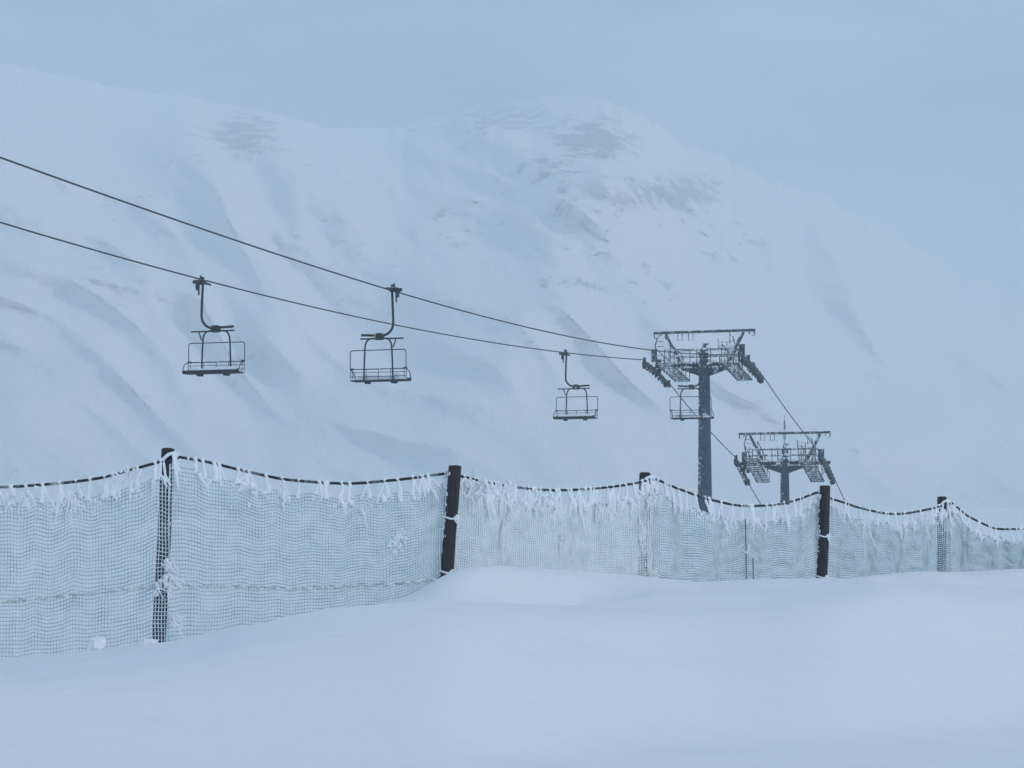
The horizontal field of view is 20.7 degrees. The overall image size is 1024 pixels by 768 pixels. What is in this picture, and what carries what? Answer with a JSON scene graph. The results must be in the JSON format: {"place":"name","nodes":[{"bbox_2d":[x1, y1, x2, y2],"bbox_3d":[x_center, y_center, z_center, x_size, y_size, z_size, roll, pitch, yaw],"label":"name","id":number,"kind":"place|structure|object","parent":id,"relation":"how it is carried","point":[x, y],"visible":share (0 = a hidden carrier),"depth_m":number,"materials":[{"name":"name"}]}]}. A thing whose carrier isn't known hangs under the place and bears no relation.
{"place":"outdoors","nodes":[
{"label":"outdoors","id":0,"kind":"place"},
{"bbox_2d":[0,63,1023,520],"bbox_3d":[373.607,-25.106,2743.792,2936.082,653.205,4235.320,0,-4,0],"label":"mountain","id":1,"kind":"structure","parent":0,"point":[890,359],"depth_m":1334.31,"materials":[{"name":"white snow"}]},
{"bbox_2d":[0,504,1023,767],"bbox_3d":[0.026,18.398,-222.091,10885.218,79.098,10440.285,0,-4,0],"label":"snow ground","id":2,"kind":"structure","parent":0,"point":[510,666],"depth_m":24.19,"materials":[{"name":"white snow"}]},
{"bbox_2d":[85,635,105,650],"bbox_3d":[-4.070,2.560,27.381,0.206,0.209,0.149,0,-4,0],"label":"snow lump","id":3,"kind":"object","parent":2,"relation":"on","point":[97,642],"visible":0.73,"depth_m":27.34,"materials":[{"name":"white snow"}]},
{"bbox_2d":[134,638,157,645],"bbox_3d":[-3.594,2.563,27.492,0.258,0.134,0.165,0,-4,0],"label":"snow lump","id":4,"kind":"object","parent":2,"relation":"on","point":[149,641],"visible":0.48,"depth_m":27.44,"materials":[{"name":"white snow"}]},
{"bbox_2d":[0,448,1023,659],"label":"safety fence","id":5,"kind":"object","parent":2,"relation":"on","point":[645,502],"visible":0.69,"depth_m":28.84,"materials":[{"name":"white plastic"}]},
{"bbox_2d":[642,328,763,512],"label":"lift tower","id":6,"kind":"structure","parent":2,"relation":"on","point":[709,367],"depth_m":143.82,"materials":[{"name":"metal"}]},
{"bbox_2d":[0,222,760,503],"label":"haul cable","id":7,"kind":"object","parent":6,"relation":"attached to","point":[326,309],"visible":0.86,"depth_m":101.26,"materials":[{"name":"grey metal"}]},
{"bbox_2d":[182,275,244,376],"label":"lift chair","id":8,"kind":"object","parent":7,"relation":"hanging from","point":[224,371],"visible":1,"depth_m":92.33,"materials":[{"name":"metal"}]},
{"bbox_2d":[553,349,597,420],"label":"lift chair","id":9,"kind":"object","parent":7,"relation":"hanging from","point":[566,417],"visible":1,"depth_m":130.19,"materials":[{"name":"metal"}]},
{"bbox_2d":[0,157,844,500],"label":"haul cable","id":10,"kind":"object","parent":6,"relation":"attached to","point":[356,279],"visible":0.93,"depth_m":89.34,"materials":[{"name":"grey metal"}]},
{"bbox_2d":[350,283,411,383],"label":"lift chair","id":11,"kind":"object","parent":10,"relation":"hanging from","point":[393,378],"visible":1,"depth_m":94.53,"materials":[{"name":"metal"}]},
{"bbox_2d":[670,349,713,420],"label":"lift chair","id":12,"kind":"object","parent":10,"relation":"hanging from","point":[682,417],"visible":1,"depth_m":133.15,"materials":[{"name":"metal"}]},
{"bbox_2d":[734,415,834,504],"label":"lift tower","id":13,"kind":"structure","parent":2,"relation":"on","point":[784,467],"depth_m":160.84,"materials":[{"name":"metal"}]},
{"bbox_2d":[0,0,1023,295],"label":"sky","id":14,"kind":"structure","parent":0,"point":[907,116],"materials":[{"name":"blue"}]}
]}

